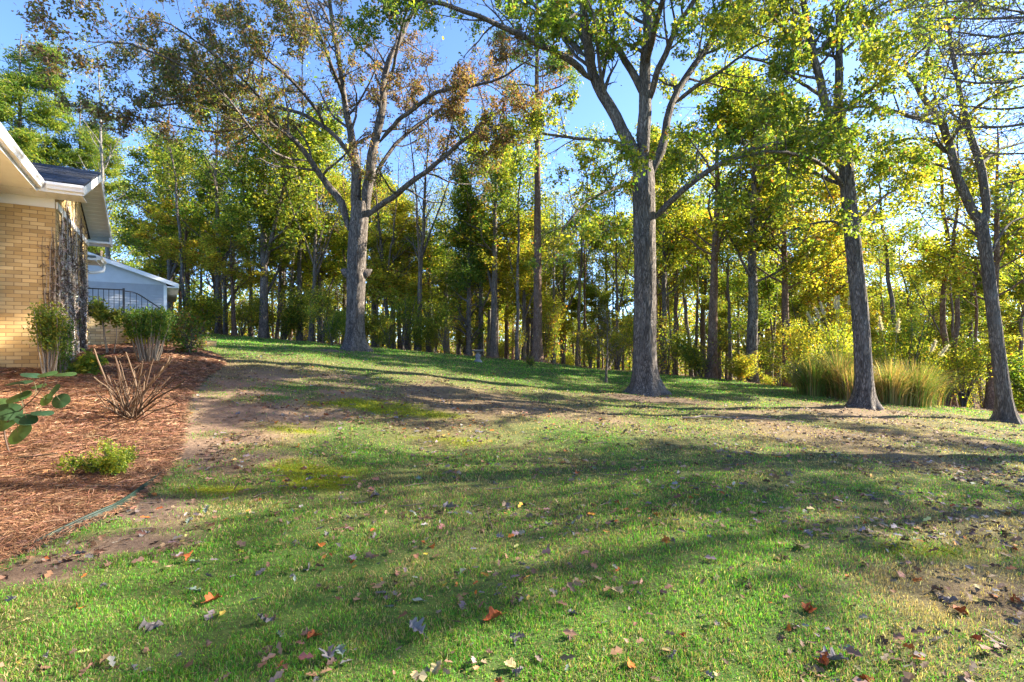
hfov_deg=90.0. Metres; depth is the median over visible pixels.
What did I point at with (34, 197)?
brick house
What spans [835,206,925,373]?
autumn tree
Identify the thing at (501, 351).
shrub
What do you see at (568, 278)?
leafy tree
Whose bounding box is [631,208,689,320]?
bare tree
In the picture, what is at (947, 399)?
slender tree
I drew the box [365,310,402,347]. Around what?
shrub
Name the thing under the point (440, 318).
shrub
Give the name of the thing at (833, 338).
shrub
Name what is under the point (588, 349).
shrub
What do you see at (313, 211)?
leafy tree
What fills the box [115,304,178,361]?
shrub
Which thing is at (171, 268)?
leafy tree
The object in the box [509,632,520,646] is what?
fallen leaf
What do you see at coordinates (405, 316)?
shrub
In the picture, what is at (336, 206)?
leafy tree
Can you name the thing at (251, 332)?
bare tree
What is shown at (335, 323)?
shrub
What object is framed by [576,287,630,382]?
sapling
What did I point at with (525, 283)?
autumn tree
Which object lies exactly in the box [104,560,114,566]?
fallen leaf
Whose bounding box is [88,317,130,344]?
garden wall
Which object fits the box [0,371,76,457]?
broad leaf plant
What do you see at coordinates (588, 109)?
sky
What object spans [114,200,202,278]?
autumn tree
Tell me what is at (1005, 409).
leaning tree
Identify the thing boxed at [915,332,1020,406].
shrub
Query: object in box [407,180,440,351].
bare tree
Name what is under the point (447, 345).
bare tree
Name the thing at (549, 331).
shrub
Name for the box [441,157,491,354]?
ivy clad tree
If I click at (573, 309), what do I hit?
leafy tree
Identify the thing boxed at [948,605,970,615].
fallen leaf
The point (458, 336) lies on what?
shrub
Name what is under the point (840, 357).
pampas grass
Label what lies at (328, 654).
fallen leaf
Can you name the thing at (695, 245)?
autumn tree
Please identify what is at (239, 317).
shrub
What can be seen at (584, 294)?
slender tree
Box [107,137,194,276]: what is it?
leafy tree
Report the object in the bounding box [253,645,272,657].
fallen leaf
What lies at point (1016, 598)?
fallen leaf
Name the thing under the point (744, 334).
leafy tree
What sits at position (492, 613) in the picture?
fallen leaf
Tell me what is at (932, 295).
slender tree
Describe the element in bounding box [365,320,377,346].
shrub
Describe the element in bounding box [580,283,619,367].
leafy tree
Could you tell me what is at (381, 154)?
bare tree
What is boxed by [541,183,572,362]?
bare tree
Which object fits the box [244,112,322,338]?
slender tree
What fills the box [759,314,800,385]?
autumn tree
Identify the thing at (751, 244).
leafy tree
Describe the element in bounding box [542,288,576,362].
autumn tree
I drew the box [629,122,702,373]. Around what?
leafy tree
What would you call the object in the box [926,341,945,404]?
shrub
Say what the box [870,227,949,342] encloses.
autumn tree
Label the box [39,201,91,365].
dead vine
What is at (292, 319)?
shrub
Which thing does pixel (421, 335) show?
shrub
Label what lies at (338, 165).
leafy tree
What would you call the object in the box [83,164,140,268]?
leafy tree
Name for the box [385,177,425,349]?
bare tree
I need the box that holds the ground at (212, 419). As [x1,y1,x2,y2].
[0,331,1023,681]
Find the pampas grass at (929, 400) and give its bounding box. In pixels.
[879,339,969,408]
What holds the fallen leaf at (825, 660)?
on the ground at (212, 419)
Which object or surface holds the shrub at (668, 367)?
on the ground at (212, 419)
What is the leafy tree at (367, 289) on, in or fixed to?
on the ground at (212, 419)
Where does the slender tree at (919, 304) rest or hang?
on the ground at (212, 419)
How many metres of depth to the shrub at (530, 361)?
22.57 m
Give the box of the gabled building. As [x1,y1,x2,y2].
[88,251,178,314]
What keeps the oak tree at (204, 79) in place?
on the ground at (212, 419)
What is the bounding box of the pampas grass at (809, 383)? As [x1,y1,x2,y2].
[768,351,852,396]
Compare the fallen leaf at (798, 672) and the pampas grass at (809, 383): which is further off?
the pampas grass at (809, 383)
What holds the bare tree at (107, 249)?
on the ground at (212, 419)
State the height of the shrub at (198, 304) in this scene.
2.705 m
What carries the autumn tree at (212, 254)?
on the ground at (212, 419)
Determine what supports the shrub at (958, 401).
on the ground at (212, 419)
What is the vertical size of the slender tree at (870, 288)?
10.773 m
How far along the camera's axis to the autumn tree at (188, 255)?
29.68 m
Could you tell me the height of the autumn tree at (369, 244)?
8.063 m
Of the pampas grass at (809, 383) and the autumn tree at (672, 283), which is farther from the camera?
the autumn tree at (672, 283)
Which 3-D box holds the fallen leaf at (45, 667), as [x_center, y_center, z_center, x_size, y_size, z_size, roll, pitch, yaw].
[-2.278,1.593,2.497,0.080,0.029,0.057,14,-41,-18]
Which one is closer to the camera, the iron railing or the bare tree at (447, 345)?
the iron railing
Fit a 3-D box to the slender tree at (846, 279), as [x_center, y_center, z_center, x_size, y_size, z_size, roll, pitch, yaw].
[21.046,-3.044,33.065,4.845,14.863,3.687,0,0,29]
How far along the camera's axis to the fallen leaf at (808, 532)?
4.01 m
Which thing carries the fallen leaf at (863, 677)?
on the ground at (212, 419)
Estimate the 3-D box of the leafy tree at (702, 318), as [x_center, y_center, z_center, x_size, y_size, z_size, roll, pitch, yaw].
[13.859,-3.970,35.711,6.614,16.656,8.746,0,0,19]
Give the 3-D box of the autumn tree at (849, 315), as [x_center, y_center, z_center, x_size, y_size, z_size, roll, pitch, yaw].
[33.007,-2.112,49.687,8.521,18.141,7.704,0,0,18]
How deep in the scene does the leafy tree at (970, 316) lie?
28.16 m
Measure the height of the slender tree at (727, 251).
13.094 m
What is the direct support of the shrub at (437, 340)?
on the ground at (212, 419)
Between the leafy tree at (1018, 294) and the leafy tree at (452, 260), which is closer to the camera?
the leafy tree at (1018, 294)
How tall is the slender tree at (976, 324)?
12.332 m
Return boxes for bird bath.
[472,350,483,362]
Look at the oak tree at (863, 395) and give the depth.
12.48 m
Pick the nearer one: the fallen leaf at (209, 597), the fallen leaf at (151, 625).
the fallen leaf at (151, 625)
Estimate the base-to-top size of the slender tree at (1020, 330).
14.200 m
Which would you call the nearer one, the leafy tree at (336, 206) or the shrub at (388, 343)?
the shrub at (388, 343)
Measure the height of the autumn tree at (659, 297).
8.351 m
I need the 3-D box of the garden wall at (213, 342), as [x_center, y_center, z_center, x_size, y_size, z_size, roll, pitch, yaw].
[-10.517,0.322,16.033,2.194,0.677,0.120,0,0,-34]
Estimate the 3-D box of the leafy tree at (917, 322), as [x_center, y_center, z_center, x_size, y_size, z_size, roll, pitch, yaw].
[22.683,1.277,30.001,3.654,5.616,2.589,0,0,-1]
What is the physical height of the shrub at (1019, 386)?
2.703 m
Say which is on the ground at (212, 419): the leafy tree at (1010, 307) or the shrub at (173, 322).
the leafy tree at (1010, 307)
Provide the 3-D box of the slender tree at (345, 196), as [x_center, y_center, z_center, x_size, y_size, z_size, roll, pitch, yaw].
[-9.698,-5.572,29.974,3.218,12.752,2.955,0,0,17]
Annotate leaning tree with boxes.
[784,0,1023,424]
[880,0,1023,233]
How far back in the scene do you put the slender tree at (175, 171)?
28.89 m
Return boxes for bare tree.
[50,27,138,258]
[197,155,267,336]
[249,129,364,341]
[282,203,312,339]
[359,137,426,348]
[363,152,394,346]
[385,94,473,350]
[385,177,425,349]
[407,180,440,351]
[408,183,455,297]
[430,183,455,352]
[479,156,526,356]
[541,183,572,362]
[545,191,609,363]
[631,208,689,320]
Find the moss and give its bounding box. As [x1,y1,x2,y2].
[180,397,977,557]
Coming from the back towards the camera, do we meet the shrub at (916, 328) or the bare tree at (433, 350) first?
the bare tree at (433, 350)
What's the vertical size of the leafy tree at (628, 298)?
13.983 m
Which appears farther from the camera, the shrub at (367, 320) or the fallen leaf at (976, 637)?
the shrub at (367, 320)
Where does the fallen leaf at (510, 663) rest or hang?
on the ground at (212, 419)
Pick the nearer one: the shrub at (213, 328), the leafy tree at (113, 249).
the shrub at (213, 328)
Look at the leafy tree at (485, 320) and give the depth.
50.63 m
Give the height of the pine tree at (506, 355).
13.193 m
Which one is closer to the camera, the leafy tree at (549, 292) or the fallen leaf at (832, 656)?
the fallen leaf at (832, 656)
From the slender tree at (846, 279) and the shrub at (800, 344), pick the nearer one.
the shrub at (800, 344)
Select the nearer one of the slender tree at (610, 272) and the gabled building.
the gabled building
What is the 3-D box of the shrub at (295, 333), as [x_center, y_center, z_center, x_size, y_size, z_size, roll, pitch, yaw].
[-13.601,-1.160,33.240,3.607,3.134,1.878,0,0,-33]
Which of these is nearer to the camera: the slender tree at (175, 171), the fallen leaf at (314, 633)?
the fallen leaf at (314, 633)
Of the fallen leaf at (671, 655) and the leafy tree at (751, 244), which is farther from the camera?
the leafy tree at (751, 244)
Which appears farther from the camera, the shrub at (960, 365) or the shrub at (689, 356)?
the shrub at (689, 356)
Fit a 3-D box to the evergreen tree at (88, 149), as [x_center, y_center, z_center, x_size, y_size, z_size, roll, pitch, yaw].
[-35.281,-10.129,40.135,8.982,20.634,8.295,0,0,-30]
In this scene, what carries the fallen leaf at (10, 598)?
on the ground at (212, 419)
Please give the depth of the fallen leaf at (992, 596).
3.10 m
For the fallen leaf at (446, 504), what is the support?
on the ground at (212, 419)
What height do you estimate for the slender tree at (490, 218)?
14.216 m
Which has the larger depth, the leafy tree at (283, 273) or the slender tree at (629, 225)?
the leafy tree at (283, 273)
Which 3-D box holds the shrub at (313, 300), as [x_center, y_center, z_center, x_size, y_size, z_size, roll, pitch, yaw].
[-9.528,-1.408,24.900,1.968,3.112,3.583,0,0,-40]
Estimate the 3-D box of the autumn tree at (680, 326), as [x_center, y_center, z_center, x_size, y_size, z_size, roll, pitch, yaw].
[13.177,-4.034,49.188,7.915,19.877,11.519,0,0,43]
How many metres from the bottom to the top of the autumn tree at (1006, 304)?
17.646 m
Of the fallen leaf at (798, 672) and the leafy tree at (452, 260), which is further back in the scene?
the leafy tree at (452, 260)
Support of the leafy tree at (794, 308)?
on the ground at (212, 419)
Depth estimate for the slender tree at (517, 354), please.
25.96 m
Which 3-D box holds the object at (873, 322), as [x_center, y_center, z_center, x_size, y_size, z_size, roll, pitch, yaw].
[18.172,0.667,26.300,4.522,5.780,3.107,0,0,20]
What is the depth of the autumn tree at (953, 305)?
53.14 m
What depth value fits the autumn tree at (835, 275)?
24.56 m
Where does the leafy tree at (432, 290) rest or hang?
on the ground at (212, 419)
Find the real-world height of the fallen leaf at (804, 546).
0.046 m
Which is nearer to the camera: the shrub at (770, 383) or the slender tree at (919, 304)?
the shrub at (770, 383)
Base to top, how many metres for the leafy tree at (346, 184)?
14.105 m
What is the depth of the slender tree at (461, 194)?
27.28 m
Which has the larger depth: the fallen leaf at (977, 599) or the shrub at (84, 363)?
the shrub at (84, 363)
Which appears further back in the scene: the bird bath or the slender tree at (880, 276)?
the slender tree at (880, 276)
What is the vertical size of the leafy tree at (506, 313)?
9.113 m
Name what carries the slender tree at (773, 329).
on the ground at (212, 419)
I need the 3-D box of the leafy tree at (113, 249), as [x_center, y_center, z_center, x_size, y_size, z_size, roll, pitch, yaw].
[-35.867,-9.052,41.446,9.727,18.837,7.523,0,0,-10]
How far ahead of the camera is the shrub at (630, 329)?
26.20 m
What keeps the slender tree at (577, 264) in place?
on the ground at (212, 419)
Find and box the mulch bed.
[1,338,222,553]
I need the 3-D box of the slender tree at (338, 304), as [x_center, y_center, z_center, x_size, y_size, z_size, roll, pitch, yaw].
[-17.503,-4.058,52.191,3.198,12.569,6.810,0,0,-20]
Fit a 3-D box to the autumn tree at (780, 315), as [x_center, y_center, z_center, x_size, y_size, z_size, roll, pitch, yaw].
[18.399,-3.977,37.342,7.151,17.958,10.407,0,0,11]
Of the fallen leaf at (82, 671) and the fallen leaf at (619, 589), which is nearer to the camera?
the fallen leaf at (82, 671)
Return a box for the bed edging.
[2,412,183,561]
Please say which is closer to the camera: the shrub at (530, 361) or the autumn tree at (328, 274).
the shrub at (530, 361)
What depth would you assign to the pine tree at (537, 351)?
25.34 m
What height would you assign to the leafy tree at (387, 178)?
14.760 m
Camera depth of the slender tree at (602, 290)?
44.22 m
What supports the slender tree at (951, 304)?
on the ground at (212, 419)
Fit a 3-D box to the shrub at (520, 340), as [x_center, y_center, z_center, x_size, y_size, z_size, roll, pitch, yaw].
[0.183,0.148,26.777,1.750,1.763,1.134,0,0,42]
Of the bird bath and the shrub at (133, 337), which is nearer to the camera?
the shrub at (133, 337)
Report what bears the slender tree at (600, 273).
on the ground at (212, 419)
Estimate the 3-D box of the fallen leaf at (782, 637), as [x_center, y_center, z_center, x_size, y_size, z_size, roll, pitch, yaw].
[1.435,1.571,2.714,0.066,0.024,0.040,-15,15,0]
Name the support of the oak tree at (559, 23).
on the ground at (212, 419)
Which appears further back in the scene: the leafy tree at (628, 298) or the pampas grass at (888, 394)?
the leafy tree at (628, 298)
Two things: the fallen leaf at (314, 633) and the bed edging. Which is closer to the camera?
the fallen leaf at (314, 633)
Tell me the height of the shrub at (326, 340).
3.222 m
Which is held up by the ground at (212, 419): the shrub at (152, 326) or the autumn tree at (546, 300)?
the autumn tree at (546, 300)
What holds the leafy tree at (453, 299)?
on the ground at (212, 419)
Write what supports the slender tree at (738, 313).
on the ground at (212, 419)
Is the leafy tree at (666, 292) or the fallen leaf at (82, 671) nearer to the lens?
the fallen leaf at (82, 671)
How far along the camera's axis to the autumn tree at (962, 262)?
18.81 m
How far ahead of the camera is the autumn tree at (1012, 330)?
31.21 m
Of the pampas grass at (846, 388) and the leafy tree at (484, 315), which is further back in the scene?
the leafy tree at (484, 315)
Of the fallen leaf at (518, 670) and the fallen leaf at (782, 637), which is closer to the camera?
the fallen leaf at (518, 670)
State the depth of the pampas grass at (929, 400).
15.18 m
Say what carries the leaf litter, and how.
on the ground at (212, 419)
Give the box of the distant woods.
[112,252,1021,399]
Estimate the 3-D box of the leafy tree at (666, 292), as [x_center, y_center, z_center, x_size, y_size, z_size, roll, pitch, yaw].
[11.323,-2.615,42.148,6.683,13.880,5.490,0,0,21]
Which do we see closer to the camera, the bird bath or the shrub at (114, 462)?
the shrub at (114, 462)
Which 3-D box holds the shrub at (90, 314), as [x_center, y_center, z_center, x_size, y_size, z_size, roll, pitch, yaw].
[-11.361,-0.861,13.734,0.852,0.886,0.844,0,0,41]
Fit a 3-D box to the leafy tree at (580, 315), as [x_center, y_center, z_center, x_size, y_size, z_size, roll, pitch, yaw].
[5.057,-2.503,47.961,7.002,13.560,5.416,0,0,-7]
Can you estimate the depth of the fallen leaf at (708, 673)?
2.44 m
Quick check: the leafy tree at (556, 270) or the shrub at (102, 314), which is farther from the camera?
the leafy tree at (556, 270)
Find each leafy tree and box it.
[14,126,142,261]
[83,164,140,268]
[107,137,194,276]
[112,186,207,303]
[114,92,246,311]
[150,142,251,302]
[166,90,303,333]
[186,21,351,337]
[191,216,278,334]
[198,188,259,305]
[217,177,318,293]
[218,112,357,321]
[250,165,300,339]
[266,104,348,340]
[281,251,338,305]
[284,147,350,340]
[311,171,347,336]
[320,143,409,311]
[322,205,406,346]
[373,170,415,263]
[385,207,457,351]
[389,294,423,349]
[414,241,443,314]
[424,250,465,351]
[427,89,549,357]
[432,202,467,349]
[433,255,490,354]
[448,289,514,330]
[454,249,487,353]
[466,242,519,324]
[474,294,515,343]
[484,193,563,357]
[510,252,557,312]
[523,191,580,361]
[548,251,583,363]
[549,249,597,365]
[560,297,596,365]
[566,213,633,368]
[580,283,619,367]
[596,306,632,369]
[611,246,683,338]
[618,310,660,347]
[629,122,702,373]
[679,252,747,368]
[683,56,835,383]
[689,175,747,375]
[695,294,743,378]
[708,248,793,345]
[719,282,779,352]
[762,209,832,381]
[762,273,798,384]
[762,282,846,355]
[868,276,927,342]
[875,315,932,370]
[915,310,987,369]
[917,254,1023,407]
[964,280,1023,369]
[972,189,1023,411]
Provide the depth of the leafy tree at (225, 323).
33.49 m
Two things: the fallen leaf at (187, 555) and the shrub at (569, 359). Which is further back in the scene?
the shrub at (569, 359)
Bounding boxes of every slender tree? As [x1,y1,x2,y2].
[135,42,205,320]
[183,161,230,331]
[191,168,238,304]
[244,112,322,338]
[325,138,363,307]
[326,255,342,343]
[421,220,459,351]
[422,179,459,344]
[430,149,529,325]
[433,138,490,304]
[476,83,553,359]
[515,128,568,357]
[555,218,594,365]
[556,121,613,365]
[560,149,608,367]
[563,192,656,317]
[567,241,606,366]
[576,232,633,345]
[581,224,621,367]
[593,134,661,369]
[602,210,633,363]
[656,218,709,374]
[657,118,710,375]
[658,142,705,374]
[663,166,696,374]
[675,166,725,376]
[694,150,747,380]
[695,177,740,379]
[718,254,747,380]
[730,200,797,384]
[767,222,806,321]
[815,187,884,344]
[830,115,953,369]
[837,226,885,310]
[864,186,972,351]
[864,238,939,371]
[867,61,1017,406]
[869,263,947,365]
[874,203,930,346]
[909,65,1019,405]
[910,257,952,404]
[934,186,1005,406]
[946,301,967,386]
[1002,189,1023,412]
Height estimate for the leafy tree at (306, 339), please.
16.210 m
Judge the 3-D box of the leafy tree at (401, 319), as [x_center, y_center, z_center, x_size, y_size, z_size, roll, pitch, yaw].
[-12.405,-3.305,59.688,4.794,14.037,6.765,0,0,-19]
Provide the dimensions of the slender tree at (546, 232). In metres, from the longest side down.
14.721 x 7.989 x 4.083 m
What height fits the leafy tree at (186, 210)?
15.814 m
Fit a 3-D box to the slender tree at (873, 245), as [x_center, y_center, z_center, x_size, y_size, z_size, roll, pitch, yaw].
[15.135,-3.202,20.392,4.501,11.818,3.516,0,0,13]
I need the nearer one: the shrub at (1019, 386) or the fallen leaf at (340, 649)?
the fallen leaf at (340, 649)
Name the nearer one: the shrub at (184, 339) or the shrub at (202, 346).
the shrub at (184, 339)
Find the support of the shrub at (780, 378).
on the ground at (212, 419)
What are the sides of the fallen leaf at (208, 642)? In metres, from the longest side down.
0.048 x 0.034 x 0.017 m
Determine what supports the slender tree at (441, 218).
on the ground at (212, 419)
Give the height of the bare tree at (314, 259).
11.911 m
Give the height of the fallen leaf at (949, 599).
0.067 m
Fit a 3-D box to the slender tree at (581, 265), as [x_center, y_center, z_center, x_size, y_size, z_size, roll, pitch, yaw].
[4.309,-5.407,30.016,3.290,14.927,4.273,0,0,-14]
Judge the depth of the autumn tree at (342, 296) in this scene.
37.06 m
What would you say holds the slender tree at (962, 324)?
on the ground at (212, 419)
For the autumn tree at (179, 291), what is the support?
on the ground at (212, 419)
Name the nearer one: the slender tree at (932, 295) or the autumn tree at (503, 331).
the slender tree at (932, 295)
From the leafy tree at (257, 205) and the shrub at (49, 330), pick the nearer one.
the shrub at (49, 330)
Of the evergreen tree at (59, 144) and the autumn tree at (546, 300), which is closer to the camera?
the autumn tree at (546, 300)
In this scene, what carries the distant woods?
on the ground at (212, 419)
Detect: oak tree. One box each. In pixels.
[11,0,574,351]
[341,0,939,396]
[667,0,970,409]
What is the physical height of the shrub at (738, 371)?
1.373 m
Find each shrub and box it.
[22,298,72,376]
[51,437,145,474]
[53,316,81,372]
[58,348,108,375]
[88,295,107,316]
[89,299,125,353]
[93,348,186,419]
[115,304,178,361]
[119,326,151,344]
[145,304,190,343]
[164,306,212,352]
[176,282,229,332]
[196,329,215,348]
[204,299,242,333]
[222,297,254,335]
[238,288,284,336]
[268,285,320,339]
[275,305,316,339]
[297,278,335,342]
[305,303,345,344]
[311,306,382,340]
[314,322,334,342]
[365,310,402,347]
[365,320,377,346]
[370,315,403,347]
[374,288,437,349]
[399,310,437,350]
[402,337,439,351]
[419,293,461,352]
[419,321,452,351]
[447,309,490,354]
[498,338,511,358]
[504,327,527,357]
[523,355,534,364]
[530,294,568,361]
[548,352,581,364]
[572,324,601,366]
[598,325,630,368]
[599,334,627,369]
[610,303,633,360]
[656,310,699,374]
[659,323,740,376]
[719,350,767,380]
[721,330,795,380]
[760,374,778,384]
[763,345,811,385]
[769,315,828,377]
[771,351,830,386]
[811,318,852,366]
[840,337,907,376]
[872,301,943,376]
[882,335,941,393]
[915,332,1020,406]
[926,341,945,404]
[956,383,976,407]
[972,388,984,408]
[978,345,1023,409]
[985,384,1023,412]
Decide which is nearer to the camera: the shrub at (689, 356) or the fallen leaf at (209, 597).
the fallen leaf at (209, 597)
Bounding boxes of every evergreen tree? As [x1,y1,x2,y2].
[0,34,82,166]
[5,107,110,252]
[40,95,132,259]
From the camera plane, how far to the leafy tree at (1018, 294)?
19.89 m
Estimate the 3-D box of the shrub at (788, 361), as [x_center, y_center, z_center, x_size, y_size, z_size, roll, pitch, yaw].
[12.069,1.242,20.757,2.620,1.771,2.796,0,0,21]
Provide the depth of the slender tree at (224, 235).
34.79 m
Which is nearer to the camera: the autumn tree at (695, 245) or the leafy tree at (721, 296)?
the autumn tree at (695, 245)
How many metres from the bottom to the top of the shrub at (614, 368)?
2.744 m
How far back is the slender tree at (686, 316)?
27.87 m
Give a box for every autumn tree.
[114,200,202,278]
[127,185,227,330]
[139,253,210,321]
[194,218,272,334]
[246,228,312,339]
[268,204,369,342]
[327,282,346,343]
[334,193,446,348]
[366,213,457,349]
[366,234,434,349]
[423,195,557,356]
[477,224,584,359]
[499,235,577,326]
[499,300,521,358]
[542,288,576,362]
[607,205,700,333]
[609,147,729,373]
[618,273,689,367]
[652,51,776,378]
[720,181,818,383]
[724,95,892,386]
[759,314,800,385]
[765,165,907,359]
[777,255,849,354]
[813,253,879,346]
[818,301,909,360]
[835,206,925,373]
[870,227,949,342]
[888,105,1023,409]
[921,253,1021,348]
[928,245,1023,361]
[974,259,1023,359]
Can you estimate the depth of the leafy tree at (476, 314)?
42.82 m
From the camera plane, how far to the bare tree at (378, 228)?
27.73 m
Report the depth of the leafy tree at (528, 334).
34.26 m
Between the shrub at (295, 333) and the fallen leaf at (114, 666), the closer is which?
the fallen leaf at (114, 666)
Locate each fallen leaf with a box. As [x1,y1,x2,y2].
[5,595,16,601]
[36,664,51,668]
[78,665,88,679]
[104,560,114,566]
[106,662,122,668]
[139,616,162,631]
[183,550,192,560]
[186,586,203,592]
[201,592,221,602]
[206,639,211,646]
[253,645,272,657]
[257,613,272,622]
[300,627,312,635]
[303,629,321,638]
[319,644,336,658]
[335,644,345,657]
[409,617,425,634]
[412,597,424,600]
[430,659,441,677]
[439,501,457,507]
[483,606,506,620]
[503,657,515,667]
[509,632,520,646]
[511,595,518,604]
[511,666,523,676]
[610,585,623,594]
[627,658,635,667]
[661,535,669,542]
[666,650,675,659]
[705,670,713,677]
[742,579,751,587]
[777,633,785,640]
[793,542,809,548]
[797,668,807,680]
[801,602,810,611]
[804,529,812,538]
[815,646,847,659]
[815,652,828,666]
[858,674,873,681]
[930,584,941,591]
[936,591,958,603]
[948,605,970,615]
[970,634,982,641]
[972,596,981,601]
[985,590,999,603]
[1008,594,1022,602]
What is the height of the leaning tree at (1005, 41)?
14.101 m
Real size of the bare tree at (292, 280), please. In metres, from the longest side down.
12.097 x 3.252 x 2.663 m
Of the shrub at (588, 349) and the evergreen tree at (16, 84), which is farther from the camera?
the evergreen tree at (16, 84)
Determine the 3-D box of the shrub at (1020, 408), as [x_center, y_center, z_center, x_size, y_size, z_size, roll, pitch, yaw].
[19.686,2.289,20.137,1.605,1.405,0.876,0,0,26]
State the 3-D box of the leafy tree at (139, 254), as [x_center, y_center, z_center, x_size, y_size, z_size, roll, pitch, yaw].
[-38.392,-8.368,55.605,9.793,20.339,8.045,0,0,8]
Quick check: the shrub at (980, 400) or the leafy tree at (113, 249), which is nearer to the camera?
the shrub at (980, 400)
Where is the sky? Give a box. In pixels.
[0,0,1023,343]
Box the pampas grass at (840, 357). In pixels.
[783,295,886,398]
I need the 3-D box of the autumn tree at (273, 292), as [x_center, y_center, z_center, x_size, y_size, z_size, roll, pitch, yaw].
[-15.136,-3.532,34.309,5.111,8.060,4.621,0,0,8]
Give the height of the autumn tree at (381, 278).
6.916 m
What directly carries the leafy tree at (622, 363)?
on the ground at (212, 419)
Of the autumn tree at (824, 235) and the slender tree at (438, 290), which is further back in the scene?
the slender tree at (438, 290)
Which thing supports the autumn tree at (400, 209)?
on the ground at (212, 419)
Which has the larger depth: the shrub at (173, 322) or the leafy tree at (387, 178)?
the leafy tree at (387, 178)
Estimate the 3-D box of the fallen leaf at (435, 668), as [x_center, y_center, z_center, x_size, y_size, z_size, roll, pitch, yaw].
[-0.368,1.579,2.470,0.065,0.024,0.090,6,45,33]
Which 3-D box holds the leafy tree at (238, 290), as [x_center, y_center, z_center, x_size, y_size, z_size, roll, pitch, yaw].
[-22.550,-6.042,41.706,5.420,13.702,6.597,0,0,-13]
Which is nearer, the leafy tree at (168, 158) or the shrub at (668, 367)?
the shrub at (668, 367)
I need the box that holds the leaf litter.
[0,333,1023,681]
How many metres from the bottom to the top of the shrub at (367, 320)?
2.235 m
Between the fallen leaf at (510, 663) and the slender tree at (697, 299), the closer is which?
the fallen leaf at (510, 663)
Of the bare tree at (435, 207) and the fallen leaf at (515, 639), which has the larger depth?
the bare tree at (435, 207)
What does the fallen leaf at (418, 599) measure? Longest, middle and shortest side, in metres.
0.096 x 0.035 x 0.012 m
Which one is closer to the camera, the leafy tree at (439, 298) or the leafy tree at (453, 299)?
the leafy tree at (453, 299)
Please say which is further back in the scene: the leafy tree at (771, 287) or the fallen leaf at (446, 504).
the leafy tree at (771, 287)
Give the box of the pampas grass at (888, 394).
[849,316,956,407]
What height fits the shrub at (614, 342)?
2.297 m
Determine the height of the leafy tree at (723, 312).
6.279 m
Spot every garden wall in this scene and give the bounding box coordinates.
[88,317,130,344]
[149,340,216,346]
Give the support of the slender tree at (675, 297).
on the ground at (212, 419)
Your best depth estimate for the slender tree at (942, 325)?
20.27 m
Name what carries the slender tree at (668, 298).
on the ground at (212, 419)
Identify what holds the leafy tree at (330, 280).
on the ground at (212, 419)
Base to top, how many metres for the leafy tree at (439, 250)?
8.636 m
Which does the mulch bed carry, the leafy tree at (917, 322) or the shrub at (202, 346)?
the shrub at (202, 346)
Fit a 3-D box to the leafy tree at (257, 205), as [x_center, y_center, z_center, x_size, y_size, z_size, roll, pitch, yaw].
[-12.670,-8.268,27.814,8.915,16.831,7.323,0,0,37]
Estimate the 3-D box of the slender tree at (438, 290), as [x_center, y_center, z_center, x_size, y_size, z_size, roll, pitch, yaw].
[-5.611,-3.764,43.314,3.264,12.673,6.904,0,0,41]
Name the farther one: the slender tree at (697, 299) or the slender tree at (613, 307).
the slender tree at (613, 307)
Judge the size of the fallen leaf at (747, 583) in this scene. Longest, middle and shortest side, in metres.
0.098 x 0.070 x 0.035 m
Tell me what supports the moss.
on the ground at (212, 419)
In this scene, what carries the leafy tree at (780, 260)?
on the ground at (212, 419)
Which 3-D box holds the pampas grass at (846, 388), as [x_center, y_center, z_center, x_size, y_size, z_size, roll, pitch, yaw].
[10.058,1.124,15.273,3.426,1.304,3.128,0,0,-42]
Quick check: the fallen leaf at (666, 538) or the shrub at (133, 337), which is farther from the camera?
the shrub at (133, 337)
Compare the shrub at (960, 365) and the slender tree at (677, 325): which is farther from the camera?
the slender tree at (677, 325)
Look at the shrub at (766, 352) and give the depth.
23.69 m
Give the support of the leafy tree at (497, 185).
on the ground at (212, 419)
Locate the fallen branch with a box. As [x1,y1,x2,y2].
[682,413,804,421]
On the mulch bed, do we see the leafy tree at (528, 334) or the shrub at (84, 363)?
the shrub at (84, 363)
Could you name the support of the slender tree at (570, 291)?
on the ground at (212, 419)
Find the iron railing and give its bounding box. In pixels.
[88,288,168,340]
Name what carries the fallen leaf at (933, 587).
on the ground at (212, 419)
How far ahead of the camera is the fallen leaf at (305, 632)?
2.77 m
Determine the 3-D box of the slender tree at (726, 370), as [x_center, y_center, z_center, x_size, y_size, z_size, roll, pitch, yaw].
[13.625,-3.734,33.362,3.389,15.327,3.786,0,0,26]
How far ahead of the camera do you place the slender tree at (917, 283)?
27.16 m
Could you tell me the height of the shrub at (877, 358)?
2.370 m
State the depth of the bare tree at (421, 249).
25.98 m
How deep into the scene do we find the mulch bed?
5.90 m
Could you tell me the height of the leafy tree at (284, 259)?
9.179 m
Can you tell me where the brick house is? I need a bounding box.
[0,123,112,367]
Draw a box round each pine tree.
[485,0,583,361]
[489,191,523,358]
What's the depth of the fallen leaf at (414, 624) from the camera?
2.77 m
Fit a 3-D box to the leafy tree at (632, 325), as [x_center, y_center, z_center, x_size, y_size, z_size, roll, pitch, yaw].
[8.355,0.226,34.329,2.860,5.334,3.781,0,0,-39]

